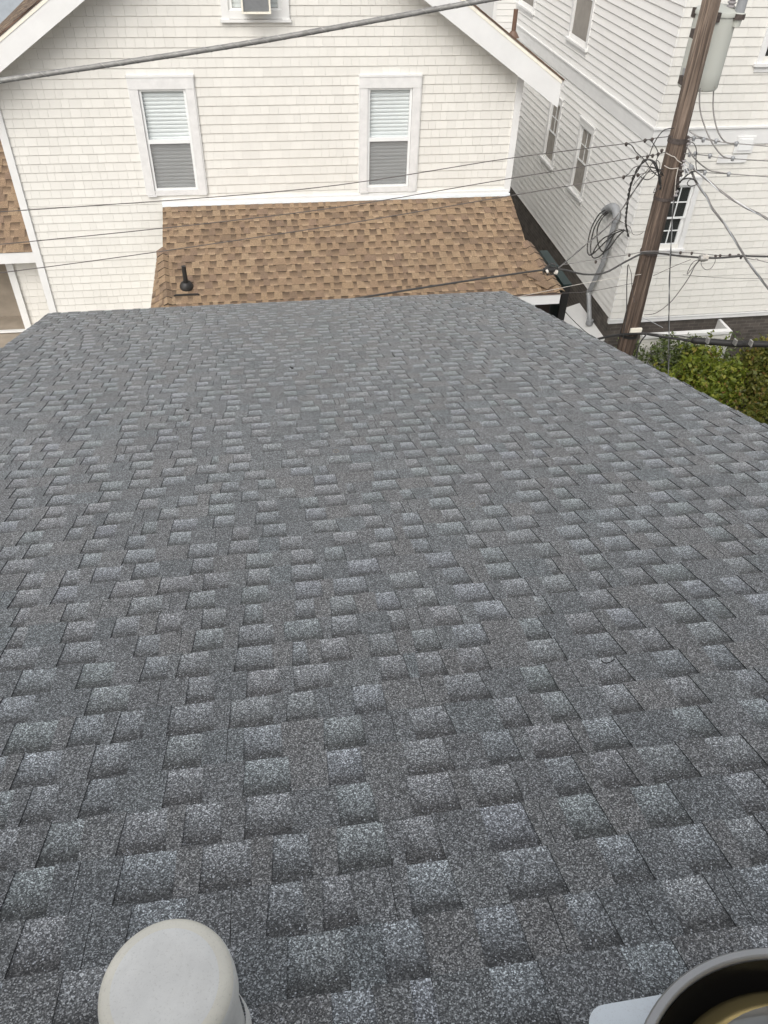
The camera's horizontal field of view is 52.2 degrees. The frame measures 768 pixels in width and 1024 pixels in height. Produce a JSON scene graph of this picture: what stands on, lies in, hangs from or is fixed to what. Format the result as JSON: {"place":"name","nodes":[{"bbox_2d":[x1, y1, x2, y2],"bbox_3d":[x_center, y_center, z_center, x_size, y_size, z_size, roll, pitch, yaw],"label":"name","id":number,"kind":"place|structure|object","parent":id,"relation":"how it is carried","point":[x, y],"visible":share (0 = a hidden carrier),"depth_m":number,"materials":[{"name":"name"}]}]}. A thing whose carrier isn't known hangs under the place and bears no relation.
{"place":"outdoors","nodes":[
{"label":"outdoors","id":0,"kind":"place"},
{"bbox_2d":[0,0,22,22],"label":"distant blue grey house","id":1,"kind":"structure","parent":0,"point":[7,7],"depth_m":22.72,"materials":[{"name":"white paint"}]},
{"bbox_2d":[0,0,500,83],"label":"overhead cable","id":2,"kind":"object","parent":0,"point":[196,51],"visible":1,"depth_m":3.97,"materials":[{"name":"rubber"}]},
{"bbox_2d":[0,291,767,1023],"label":"grey roofed house","id":3,"kind":"structure","parent":0,"point":[304,719],"depth_m":2.65,"materials":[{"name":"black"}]},
{"bbox_2d":[98,919,251,1023],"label":"roof vent","id":4,"kind":"object","parent":3,"relation":"on","point":[176,971],"visible":1,"depth_m":1.30,"materials":[{"name":"white plastic"}]},
{"bbox_2d":[589,948,767,1023],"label":"roof vent","id":5,"kind":"object","parent":3,"relation":"on","point":[730,988],"visible":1,"depth_m":1.47,"materials":[{"name":"metal"}]},
{"bbox_2d":[689,130,719,141],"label":"jumper lead","id":6,"kind":"object","parent":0,"point":[702,137],"visible":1,"depth_m":10.72,"materials":[{"name":"grey rubber"}]},
{"bbox_2d":[689,275,758,278],"bbox_3d":[6.674,-3.754,12.615,3.747,0.048,0.031,1,42,-1],"label":"drop wire","id":7,"kind":"object","parent":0,"point":[735,278],"visible":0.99,"depth_m":12.62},
{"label":"alley path","id":8,"kind":"structure","parent":0,"visible":0},
{"bbox_2d":[539,250,571,319],"bbox_3d":[2.843,-3.045,14.152,0.140,2.910,1.310,-5,42,-7],"label":"green panel","id":9,"kind":"object","parent":8,"relation":"on","point":[558,311],"visible":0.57,"depth_m":13.02,"materials":[{"name":"paint"}]},
{"bbox_2d":[564,303,604,340],"bbox_3d":[4.009,-3.730,16.602,0.675,0.705,1.530,-5,42,-7],"label":"bulkhead","id":10,"kind":"object","parent":8,"relation":"on","point":[577,313],"visible":0.27,"depth_m":16.57,"materials":[{"name":"white paint"}]},
{"bbox_2d":[616,0,720,355],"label":"utility pole","id":11,"kind":"object","parent":8,"relation":"on","point":[665,196],"visible":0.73,"depth_m":11.20,"materials":[{"name":"brown wood"}]},
{"bbox_2d":[0,168,662,272],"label":"service wire","id":12,"kind":"object","parent":11,"relation":"attached to","point":[637,175],"visible":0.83,"depth_m":10.62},
{"bbox_2d":[623,166,659,176],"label":"jumper lead","id":13,"kind":"object","parent":12,"relation":"attached to","point":[638,166],"visible":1,"depth_m":10.88,"materials":[{"name":"black rubber"}]},
{"bbox_2d":[625,159,661,236],"bbox_3d":[3.979,-4.929,12.495,0.445,2.158,2.698,9,42,8],"label":"drop cable","id":14,"kind":"object","parent":12,"relation":"attached to","point":[636,171],"visible":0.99,"depth_m":11.29,"materials":[{"name":"black rubber"}]},
{"bbox_2d":[633,160,659,185],"bbox_3d":[3.691,-4.738,10.953,0.367,0.344,0.058,-10,43,-13],"label":"jumper lead","id":15,"kind":"object","parent":14,"relation":"attached to","point":[647,170],"visible":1,"depth_m":10.95,"materials":[{"name":"black rubber"}]},
{"bbox_2d":[645,139,662,175],"bbox_3d":[3.770,-4.911,10.872,0.394,0.519,0.118,-5,42,-7],"label":"jumper lead","id":16,"kind":"object","parent":14,"relation":"attached to","point":[657,156],"visible":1,"depth_m":10.80,"materials":[{"name":"black rubber"}]},
{"bbox_2d":[0,149,665,244],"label":"service wire","id":17,"kind":"object","parent":11,"relation":"attached to","point":[651,155],"visible":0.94,"depth_m":10.51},
{"bbox_2d":[0,136,671,211],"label":"service wire","id":18,"kind":"object","parent":11,"relation":"attached to","point":[652,139],"visible":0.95,"depth_m":10.29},
{"bbox_2d":[626,143,661,176],"bbox_3d":[3.635,-4.871,10.881,0.648,0.485,0.120,-5,42,-7],"label":"jumper lead","id":19,"kind":"object","parent":18,"relation":"hanging from","point":[644,160],"visible":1,"depth_m":10.81,"materials":[{"name":"black rubber"}]},
{"bbox_2d":[558,169,650,267],"bbox_3d":[3.166,-4.289,11.456,1.048,1.487,0.323,-5,42,-7],"label":"drop cable","id":20,"kind":"object","parent":19,"relation":"attached to","point":[608,225],"visible":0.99,"depth_m":11.66,"materials":[{"name":"grey rubber"}]},
{"bbox_2d":[349,252,767,298],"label":"comm cable","id":21,"kind":"object","parent":11,"relation":"attached to","point":[704,257],"visible":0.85,"depth_m":11.68,"materials":[{"name":"rubber"}]},
{"bbox_2d":[543,262,557,275],"bbox_3d":[2.510,-3.643,11.809,0.240,0.212,0.128,-5,42,-7],"label":"cable splice","id":22,"kind":"object","parent":21,"relation":"attached to","point":[551,270],"visible":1,"depth_m":11.79,"materials":[{"name":"black rubber"}]},
{"bbox_2d":[564,251,741,264],"bbox_3d":[4.048,-3.853,11.804,2.657,0.282,0.259,3,42,1],"label":"comm cable","id":23,"kind":"object","parent":21,"relation":"attached to","point":[680,253],"visible":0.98,"depth_m":11.84,"materials":[{"name":"black rubber"}]},
{"bbox_2d":[668,200,674,373],"bbox_3d":[4.520,-3.386,12.351,0.796,3.049,0.025,-5,42,-7],"label":"riser wire","id":24,"kind":"object","parent":21,"relation":"hanging from","point":[669,286],"visible":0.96,"depth_m":12.27,"materials":[{"name":"metal"}]},
{"bbox_2d":[644,260,699,314],"bbox_3d":[4.492,-3.498,12.243,0.602,1.116,0.092,31,49,28],"label":"drop wire","id":25,"kind":"object","parent":21,"relation":"hanging from","point":[677,293],"visible":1,"depth_m":12.25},
{"bbox_2d":[513,283,632,295],"bbox_3d":[2.771,-3.369,11.824,2.566,0.360,0.150,-18,46,-21],"label":"drop wire","id":26,"kind":"object","parent":11,"relation":"attached to","point":[570,292],"visible":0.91,"depth_m":11.99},
{"bbox_2d":[519,274,640,296],"bbox_3d":[2.370,-3.299,11.445,3.703,0.361,0.234,-21,47,-23],"label":"drop wire","id":27,"kind":"object","parent":11,"relation":"attached to","point":[578,284],"visible":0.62,"depth_m":11.90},
{"bbox_2d":[628,264,634,301],"bbox_3d":[3.830,-3.526,12.109,0.306,0.676,0.028,-13,44,-16],"label":"riser wire","id":28,"kind":"object","parent":11,"relation":"attached to","point":[631,281],"visible":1,"depth_m":12.06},
{"bbox_2d":[636,334,646,357],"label":"drop wire","id":29,"kind":"object","parent":11,"relation":"attached to","point":[639,345],"visible":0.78,"depth_m":12.86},
{"bbox_2d":[649,127,673,154],"bbox_3d":[3.824,-5.084,10.733,0.372,0.328,0.066,-23,48,-25],"label":"jumper lead","id":30,"kind":"object","parent":11,"relation":"attached to","point":[658,136],"visible":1,"depth_m":10.66,"materials":[{"name":"black rubber"}]},
{"bbox_2d":[641,332,691,337],"bbox_3d":[4.622,-2.873,12.697,0.871,0.145,0.104,21,45,20],"label":"comm cable","id":31,"kind":"object","parent":11,"relation":"attached to","point":[669,334],"visible":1,"depth_m":12.73,"materials":[{"name":"black rubber"}]},
{"bbox_2d":[664,153,681,194],"bbox_3d":[4.081,-4.812,11.162,0.302,0.593,0.022,-5,42,-7],"label":"ground wire","id":32,"kind":"object","parent":11,"relation":"attached to","point":[673,168],"visible":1,"depth_m":11.11,"materials":[{"name":"grey metal"}]},
{"bbox_2d":[597,332,767,347],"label":"comm cable","id":33,"kind":"object","parent":11,"relation":"attached to","point":[707,340],"visible":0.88,"depth_m":12.36,"materials":[{"name":"black rubber"}]},
{"bbox_2d":[622,265,627,339],"bbox_3d":[3.802,-3.269,12.320,0.273,1.308,0.047,-13,44,-16],"label":"riser wire","id":34,"kind":"object","parent":33,"relation":"hanging from","point":[626,302],"visible":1,"depth_m":12.28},
{"bbox_2d":[677,0,747,91],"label":"transformer","id":35,"kind":"object","parent":11,"relation":"attached to","point":[730,17],"visible":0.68,"depth_m":10.50,"materials":[{"name":"grey paint"}]},
{"bbox_2d":[699,88,728,157],"bbox_3d":[4.582,-5.390,10.828,0.099,0.780,0.853,-24,48,-26],"label":"jumper lead","id":36,"kind":"object","parent":35,"relation":"attached to","point":[705,126],"visible":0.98,"depth_m":10.92,"materials":[{"name":"grey rubber"}]},
{"bbox_2d":[712,91,730,143],"bbox_3d":[4.667,-5.467,10.856,0.153,0.482,0.868,-8,43,-11],"label":"jumper lead","id":37,"kind":"object","parent":35,"relation":"attached to","point":[723,140],"visible":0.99,"depth_m":10.88,"materials":[{"name":"grey rubber"}]},
{"bbox_2d":[679,168,767,176],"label":"service wire","id":38,"kind":"object","parent":11,"relation":"attached to","point":[705,172],"visible":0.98,"depth_m":10.99,"materials":[{"name":"metal"}]},
{"bbox_2d":[683,160,693,174],"bbox_3d":[4.254,-4.816,10.975,0.162,0.176,0.088,17,44,16],"label":"wedge grip","id":39,"kind":"object","parent":38,"relation":"attached to","point":[691,166],"visible":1,"depth_m":10.96,"materials":[{"name":"metal"}]},
{"bbox_2d":[675,170,704,186],"bbox_3d":[4.341,-4.715,11.094,0.353,0.272,0.104,13,43,12],"label":"jumper lead","id":40,"kind":"object","parent":38,"relation":"attached to","point":[681,180],"visible":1,"depth_m":11.06,"materials":[{"name":"grey rubber"}]},
{"bbox_2d":[690,163,767,219],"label":"drop cable","id":41,"kind":"object","parent":38,"relation":"attached to","point":[728,196],"visible":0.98,"depth_m":10.98,"materials":[{"name":"grey rubber"}]},
{"bbox_2d":[691,173,767,289],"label":"drop cable","id":42,"kind":"object","parent":38,"relation":"hanging from","point":[731,235],"visible":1,"depth_m":11.30,"materials":[{"name":"grey rubber"}]},
{"bbox_2d":[684,151,766,160],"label":"service wire","id":43,"kind":"object","parent":11,"relation":"attached to","point":[709,155],"visible":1,"depth_m":10.83,"materials":[{"name":"metal"}]},
{"bbox_2d":[686,142,696,169],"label":"jumper lead","id":44,"kind":"object","parent":43,"relation":"hanging from","point":[696,151],"visible":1,"depth_m":10.84,"materials":[{"name":"grey rubber"}]},
{"bbox_2d":[686,146,726,173],"bbox_3d":[4.503,-4.890,10.904,0.657,0.326,0.089,10,43,9],"label":"jumper lead","id":45,"kind":"object","parent":43,"relation":"hanging from","point":[696,160],"visible":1,"depth_m":10.98,"materials":[{"name":"grey rubber"}]},
{"bbox_2d":[689,136,767,146],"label":"service wire","id":46,"kind":"object","parent":11,"relation":"attached to","point":[703,139],"visible":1,"depth_m":10.72,"materials":[{"name":"metal"}]},
{"label":"ground","id":47,"kind":"structure","parent":0,"visible":0},
{"bbox_2d":[0,316,24,347],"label":"patio","id":48,"kind":"structure","parent":47,"relation":"on","point":[11,323],"depth_m":14.40,"materials":[{"name":"beige paint"}]},
{"bbox_2d":[0,0,565,332],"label":"white gabled house","id":49,"kind":"structure","parent":47,"relation":"on","point":[419,93],"depth_m":12.11,"materials":[{"name":"paint"}]},
{"bbox_2d":[125,74,207,196],"bbox_3d":[-3.273,-5.701,11.936,0.957,1.729,0.114,-5,42,-7],"label":"window","id":50,"kind":"structure","parent":49,"relation":"in","point":[164,109],"depth_m":11.91,"materials":[{"name":"white paint"}]},
{"bbox_2d":[220,0,290,22],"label":"window","id":51,"kind":"structure","parent":49,"relation":"in","point":[231,12],"depth_m":11.01,"materials":[{"name":"white paint"}]},
{"bbox_2d":[241,0,270,13],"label":"air conditioner","id":52,"kind":"object","parent":49,"relation":"attached to","point":[255,6],"visible":1,"depth_m":10.76,"materials":[{"name":"metal"}]},
{"bbox_2d":[358,74,422,193],"bbox_3d":[0.077,-5.958,12.397,0.969,1.749,0.114,-5,42,-7],"label":"window","id":53,"kind":"structure","parent":49,"relation":"in","point":[389,104],"depth_m":12.37,"materials":[{"name":"white paint"}]},
{"bbox_2d":[476,0,767,358],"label":"tall white house","id":54,"kind":"structure","parent":47,"relation":"on","point":[616,65],"depth_m":14.97,"materials":[{"name":"paint"}]},
{"bbox_2d":[515,0,535,18],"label":"window","id":55,"kind":"structure","parent":54,"relation":"in","point":[521,7],"depth_m":18.48,"materials":[{"name":"white paint"}]},
{"bbox_2d":[539,96,564,172],"bbox_3d":[3.844,-8.563,17.650,0.235,1.530,0.880,-5,42,-7],"label":"window","id":56,"kind":"structure","parent":54,"relation":"in","point":[550,167],"depth_m":17.71,"materials":[{"name":"white paint"}]},
{"bbox_2d":[564,0,595,56],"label":"window","id":57,"kind":"structure","parent":54,"relation":"in","point":[570,42],"depth_m":15.88,"materials":[{"name":"white paint"}]},
{"bbox_2d":[566,115,595,205],"bbox_3d":[4.091,-7.260,16.213,0.135,1.530,0.890,-5,42,-7],"label":"window","id":58,"kind":"structure","parent":54,"relation":"in","point":[583,123],"depth_m":16.17,"materials":[{"name":"white paint"}]},
{"bbox_2d":[585,203,620,325],"bbox_3d":[4.275,-4.902,15.533,0.163,2.483,0.650,-5,42,-7],"label":"service mast","id":59,"kind":"object","parent":54,"relation":"attached to","point":[614,208],"visible":0.9,"depth_m":15.27,"materials":[{"name":"metal"}]},
{"bbox_2d":[587,210,614,255],"bbox_3d":[4.210,-5.330,15.212,0.025,1.052,1.119,-5,42,-7],"label":"service coil","id":60,"kind":"object","parent":59,"relation":"hanging from","point":[589,236],"visible":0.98,"depth_m":15.44,"materials":[{"name":"black rubber"}]},
{"bbox_2d":[590,211,613,258],"bbox_3d":[4.220,-5.302,15.153,0.025,1.016,0.967,-5,42,-7],"label":"service coil","id":61,"kind":"object","parent":59,"relation":"hanging from","point":[592,236],"visible":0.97,"depth_m":15.32,"materials":[{"name":"black rubber"}]},
{"bbox_2d":[592,229,623,252],"bbox_3d":[4.260,-5.148,14.950,0.025,0.960,1.117,-5,42,-7],"label":"service coil","id":62,"kind":"object","parent":59,"relation":"hanging from","point":[605,237],"visible":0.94,"depth_m":15.05,"materials":[{"name":"black rubber"}]},
{"bbox_2d":[596,212,623,251],"bbox_3d":[4.266,-5.221,14.857,0.025,0.742,1.168,-5,42,-7],"label":"service coil","id":63,"kind":"object","parent":59,"relation":"hanging from","point":[597,235],"visible":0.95,"depth_m":15.03,"materials":[{"name":"black rubber"}]},
{"bbox_2d":[657,176,702,255],"bbox_3d":[5.282,-5.409,14.310,0.715,1.450,0.235,-5,42,-7],"label":"window","id":64,"kind":"structure","parent":54,"relation":"in","point":[685,201],"depth_m":14.29,"materials":[{"name":"white paint"}]},
{"bbox_2d":[753,25,767,71],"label":"window","id":65,"kind":"structure","parent":54,"relation":"in","point":[758,66],"depth_m":12.65,"materials":[{"name":"white paint"}]},
{"bbox_2d":[724,354,754,411],"bbox_3d":[6.455,-1.105,14.060,5.428,0.392,6.857,-5,42,-7],"label":"ground cover","id":66,"kind":"object","parent":47,"relation":"on","point":[741,409],"visible":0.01,"depth_m":15.37,"materials":[{"name":"green plant"}]},
{"bbox_2d":[652,354,689,378],"bbox_3d":[4.998,-2.225,14.495,1.193,1.380,1.316,-5,42,-7],"label":"shrub","id":67,"kind":"object","parent":66,"relation":"on","point":[678,370],"visible":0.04,"depth_m":14.25,"materials":[{"name":"green plant"}]},
{"bbox_2d":[614,331,743,372],"bbox_3d":[5.506,-3.007,15.401,2.814,1.322,0.685,-5,42,-7],"label":"climbing vine","id":68,"kind":"object","parent":66,"relation":"on","point":[656,349],"visible":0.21,"depth_m":15.16,"materials":[{"name":"green plant"}]},
{"bbox_2d":[635,319,732,366],"bbox_3d":[5.949,-3.342,15.927,1.905,0.929,0.540,-5,42,-7],"label":"white enclosure","id":69,"kind":"object","parent":66,"relation":"on","point":[722,329],"visible":0.24,"depth_m":15.54,"materials":[{"name":"paint"}]},
{"bbox_2d":[663,330,750,407],"bbox_3d":[6.008,-2.478,14.816,1.700,1.371,1.651,-27,49,-28],"label":"shrub","id":70,"kind":"object","parent":66,"relation":"on","point":[708,374],"visible":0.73,"depth_m":14.54,"materials":[{"name":"green plant"}]},
{"bbox_2d":[722,333,767,406],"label":"shrub","id":71,"kind":"object","parent":66,"relation":"on","point":[755,359],"visible":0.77,"depth_m":14.88,"materials":[{"name":"green plant"}]},
{"bbox_2d":[730,379,767,424],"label":"shrub","id":72,"kind":"object","parent":66,"relation":"on","point":[756,409],"visible":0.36,"depth_m":13.55,"materials":[{"name":"green plant"}]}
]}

